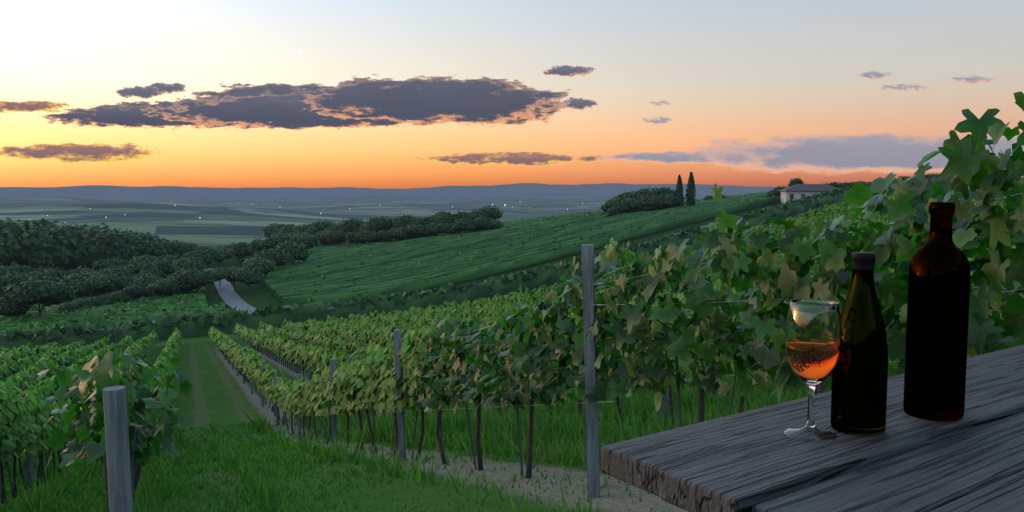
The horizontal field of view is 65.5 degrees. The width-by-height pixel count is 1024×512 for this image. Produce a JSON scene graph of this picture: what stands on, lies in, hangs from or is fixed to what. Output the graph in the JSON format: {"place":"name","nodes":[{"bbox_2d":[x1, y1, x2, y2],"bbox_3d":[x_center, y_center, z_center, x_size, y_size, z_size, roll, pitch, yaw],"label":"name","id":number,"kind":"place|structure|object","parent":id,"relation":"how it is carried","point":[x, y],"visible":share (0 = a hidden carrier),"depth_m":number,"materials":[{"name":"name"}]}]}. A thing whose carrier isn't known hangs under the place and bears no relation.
{"place":"outdoors","nodes":[
{"label":"outdoors","id":0,"kind":"place"},
{"bbox_2d":[0,100,68,112],"bbox_3d":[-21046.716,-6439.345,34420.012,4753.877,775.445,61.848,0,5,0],"label":"cloud","id":1,"kind":"structure","parent":0,"point":[35,105],"depth_m":34420.00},
{"bbox_2d":[0,143,160,162],"bbox_3d":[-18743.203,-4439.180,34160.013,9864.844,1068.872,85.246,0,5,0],"label":"cloud","id":2,"kind":"structure","parent":0,"point":[70,153],"depth_m":34160.00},
{"bbox_2d":[77,100,179,110],"bbox_3d":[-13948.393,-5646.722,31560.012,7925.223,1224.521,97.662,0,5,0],"label":"cloud","id":3,"kind":"structure","parent":0,"point":[163,104],"depth_m":31560.00,"materials":[{"name":"grey"}]},
{"bbox_2d":[111,86,161,98],"bbox_3d":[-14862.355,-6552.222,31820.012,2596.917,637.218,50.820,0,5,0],"label":"cloud","id":4,"kind":"structure","parent":0,"point":[147,92],"depth_m":31820.00,"materials":[{"name":"grey"}]},
{"bbox_2d":[38,105,242,129],"bbox_3d":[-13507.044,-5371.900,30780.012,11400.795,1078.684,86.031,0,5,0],"label":"cloud","id":5,"kind":"structure","parent":0,"point":[125,116],"depth_m":30780.00,"materials":[{"name":"grey"}]},
{"bbox_2d":[149,82,185,93],"bbox_3d":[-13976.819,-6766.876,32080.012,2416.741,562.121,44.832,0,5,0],"label":"cloud","id":6,"kind":"structure","parent":0,"point":[163,88],"depth_m":32080.00,"materials":[{"name":"grey"}]},
{"bbox_2d":[183,83,332,125],"bbox_3d":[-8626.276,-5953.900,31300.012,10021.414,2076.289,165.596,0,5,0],"label":"cloud","id":7,"kind":"structure","parent":0,"point":[270,88],"depth_m":31300.00,"materials":[{"name":"grey"}]},
{"bbox_2d":[139,90,414,129],"bbox_3d":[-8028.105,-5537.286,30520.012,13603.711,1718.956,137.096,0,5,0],"label":"cloud","id":8,"kind":"structure","parent":0,"point":[283,111],"depth_m":30520.00,"materials":[{"name":"grey"}]},
{"bbox_2d":[300,73,570,125],"bbox_3d":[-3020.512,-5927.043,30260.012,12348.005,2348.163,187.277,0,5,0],"label":"cloud","id":9,"kind":"structure","parent":0,"point":[422,102],"depth_m":30260.00,"materials":[{"name":"grey"}]},
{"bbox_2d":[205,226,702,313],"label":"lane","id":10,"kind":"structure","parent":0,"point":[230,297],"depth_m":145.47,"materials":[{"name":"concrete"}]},
{"bbox_2d":[439,102,566,126],"bbox_3d":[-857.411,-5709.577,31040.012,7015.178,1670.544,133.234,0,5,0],"label":"cloud","id":11,"kind":"structure","parent":0,"point":[544,116],"depth_m":31040.00,"materials":[{"name":"grey"}]},
{"bbox_2d":[415,151,599,166],"bbox_3d":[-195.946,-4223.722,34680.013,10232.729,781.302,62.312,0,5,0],"label":"cloud","id":12,"kind":"structure","parent":0,"point":[529,159],"depth_m":34680.00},
{"bbox_2d":[0,180,1023,511],"bbox_3d":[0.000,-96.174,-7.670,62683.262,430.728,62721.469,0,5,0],"label":"terrain","id":13,"kind":"structure","parent":0,"point":[214,218],"depth_m":217.03,"materials":[{"name":"green plant"}]},
{"bbox_2d":[5,244,723,511],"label":"trellis posts","id":14,"kind":"object","parent":13,"relation":"on","point":[117,448],"visible":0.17,"depth_m":5.12,"materials":[{"name":"grey wood"}]},
{"bbox_2d":[12,269,1021,457],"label":"wires","id":15,"kind":"object","parent":14,"relation":"attached to","point":[472,376],"visible":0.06,"depth_m":6.12,"materials":[{"name":"silver metal"}]},
{"bbox_2d":[593,193,1022,284],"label":"trellis wire","id":16,"kind":"object","parent":14,"relation":"attached to","point":[779,247],"visible":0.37,"depth_m":4.31,"materials":[{"name":"grey metal"}]},
{"bbox_2d":[616,284,1020,304],"bbox_3d":[1.216,0.208,4.050,0.005,0.392,2.610,-3,6,-34],"label":"trellis wire","id":17,"kind":"object","parent":14,"relation":"attached to","point":[760,300],"visible":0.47,"depth_m":4.16,"materials":[{"name":"grey metal"}]},
{"bbox_2d":[0,191,774,333],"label":"vine clumps","id":18,"kind":"object","parent":13,"relation":"on","point":[88,311],"visible":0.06,"depth_m":132.03,"materials":[{"name":"green plant"}]},
{"bbox_2d":[0,192,780,334],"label":"vine rows","id":19,"kind":"object","parent":13,"relation":"on","point":[368,284],"visible":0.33,"depth_m":160.29,"materials":[{"name":"green plant"}]},
{"bbox_2d":[0,175,869,316],"bbox_3d":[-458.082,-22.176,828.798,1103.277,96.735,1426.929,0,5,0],"label":"trees","id":20,"kind":"object","parent":13,"relation":"on","point":[16,231],"visible":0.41,"depth_m":193.10,"materials":[{"name":"green plant"}]},
{"bbox_2d":[0,343,900,511],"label":"grapevine trunks","id":21,"kind":"object","parent":13,"relation":"on","point":[701,404],"visible":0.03,"depth_m":10.51,"materials":[{"name":"brown wood"}]},
{"bbox_2d":[0,175,951,350],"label":"rows","id":22,"kind":"object","parent":13,"relation":"on","point":[305,312],"visible":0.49,"depth_m":108.22,"materials":[{"name":"green plant"}]},
{"bbox_2d":[4,337,1002,503],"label":"trunks","id":23,"kind":"object","parent":13,"relation":"on","point":[820,388],"visible":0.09,"depth_m":7.82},
{"bbox_2d":[0,343,1008,511],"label":"grass","id":24,"kind":"structure","parent":13,"relation":"on","point":[500,433],"depth_m":10.34,"materials":[{"name":"green plant"}]},
{"bbox_2d":[0,194,1015,405],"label":"vines","id":25,"kind":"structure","parent":13,"relation":"on","point":[355,349],"depth_m":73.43,"materials":[{"name":"green plant"}]},
{"bbox_2d":[0,284,1020,461],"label":"vine leaves","id":26,"kind":"object","parent":13,"relation":"on","point":[357,387],"visible":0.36,"depth_m":11.78,"materials":[{"name":"green plant"}]},
{"bbox_2d":[0,173,1020,342],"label":"rows","id":27,"kind":"object","parent":13,"relation":"on","point":[20,333],"visible":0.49,"depth_m":109.30,"materials":[{"name":"green plant"}]},
{"bbox_2d":[36,91,1023,472],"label":"vine leaves","id":28,"kind":"object","parent":13,"relation":"on","point":[536,349],"visible":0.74,"depth_m":4.13,"materials":[{"name":"green plant"}]},
{"bbox_2d":[674,172,695,206],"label":"cypress trees","id":29,"kind":"object","parent":13,"relation":"on","point":[690,188],"visible":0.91,"depth_m":199.16,"materials":[{"name":"green plant"}]},
{"bbox_2d":[601,344,1023,511],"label":"table","id":30,"kind":"object","parent":13,"relation":"on","point":[758,460],"visible":0.94,"depth_m":0.99,"materials":[{"name":"grey wood"}]},
{"bbox_2d":[783,299,841,441],"bbox_3d":[0.405,0.152,1.075,0.072,0.183,0.072,0,5,0],"label":"wine glass","id":31,"kind":"object","parent":30,"relation":"on","point":[813,337],"visible":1,"depth_m":1.05,"materials":[{"name":"clear glass"}]},
{"bbox_2d":[830,269,887,435],"bbox_3d":[0.479,0.130,1.096,0.070,0.226,0.070,0,5,0],"label":"wine bottle","id":32,"kind":"object","parent":30,"relation":"on","point":[859,390],"visible":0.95,"depth_m":1.07,"materials":[{"name":"green glass"}]},
{"bbox_2d":[851,252,875,269],"bbox_3d":[0.479,0.006,1.087,0.030,0.022,0.030,0,5,0],"label":"bottle cap","id":33,"kind":"object","parent":32,"relation":"on","point":[863,260],"visible":1,"depth_m":1.07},
{"bbox_2d":[903,202,969,421],"bbox_3d":[0.624,0.079,1.167,0.080,0.316,0.080,0,5,0],"label":"brown bottle","id":34,"kind":"object","parent":30,"relation":"on","point":[938,299],"visible":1,"depth_m":1.14,"materials":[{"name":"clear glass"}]},
{"bbox_2d":[779,182,845,203],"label":"house","id":35,"kind":"structure","parent":13,"relation":"on","point":[796,191],"depth_m":187.78,"materials":[{"name":"grey paint"}]},
{"bbox_2d":[0,0,1023,188],"label":"sky","id":36,"kind":"structure","parent":0,"point":[750,71],"materials":[{"name":"orange"}]},
{"bbox_2d":[543,65,595,76],"bbox_3d":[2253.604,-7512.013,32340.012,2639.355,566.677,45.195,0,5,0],"label":"cloud","id":37,"kind":"structure","parent":0,"point":[568,70],"depth_m":32340.00,"materials":[{"name":"grey"}]},
{"bbox_2d":[560,97,597,109],"bbox_3d":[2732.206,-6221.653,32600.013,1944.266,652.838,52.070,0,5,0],"label":"cloud","id":38,"kind":"structure","parent":0,"point":[578,103],"depth_m":32600.00,"materials":[{"name":"grey"}]},
{"bbox_2d":[597,151,713,163],"bbox_3d":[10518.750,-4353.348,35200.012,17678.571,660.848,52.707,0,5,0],"label":"cloud","id":39,"kind":"structure","parent":0,"point":[669,157],"depth_m":35200.00,"materials":[{"name":"grey"}]},
{"bbox_2d":[642,116,671,123],"bbox_3d":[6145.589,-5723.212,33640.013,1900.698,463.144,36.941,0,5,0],"label":"cloud","id":40,"kind":"structure","parent":0,"point":[662,120],"depth_m":33640.00,"materials":[{"name":"grey"}]},
{"bbox_2d":[651,100,669,105],"bbox_3d":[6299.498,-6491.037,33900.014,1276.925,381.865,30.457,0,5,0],"label":"cloud","id":41,"kind":"structure","parent":0,"point":[660,102],"depth_m":33900.00,"materials":[{"name":"grey"}]},
{"bbox_2d":[700,133,1023,173],"bbox_3d":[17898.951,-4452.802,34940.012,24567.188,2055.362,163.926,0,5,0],"label":"cloud","id":42,"kind":"structure","parent":0,"point":[886,152],"depth_m":34940.00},
{"bbox_2d":[856,71,890,79],"bbox_3d":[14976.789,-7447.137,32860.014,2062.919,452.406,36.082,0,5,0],"label":"cloud","id":43,"kind":"structure","parent":0,"point":[874,75],"depth_m":32860.00,"materials":[{"name":"grey"}]},
{"bbox_2d":[879,84,927,91],"bbox_3d":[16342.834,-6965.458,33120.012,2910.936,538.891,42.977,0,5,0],"label":"cloud","id":44,"kind":"structure","parent":0,"point":[901,87],"depth_m":33120.00,"materials":[{"name":"grey"}]},
{"bbox_2d":[951,75,993,83],"bbox_3d":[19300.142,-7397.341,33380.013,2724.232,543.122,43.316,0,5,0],"label":"cloud","id":45,"kind":"structure","parent":0,"point":[972,80],"depth_m":33380.00,"materials":[{"name":"grey"}]}
]}

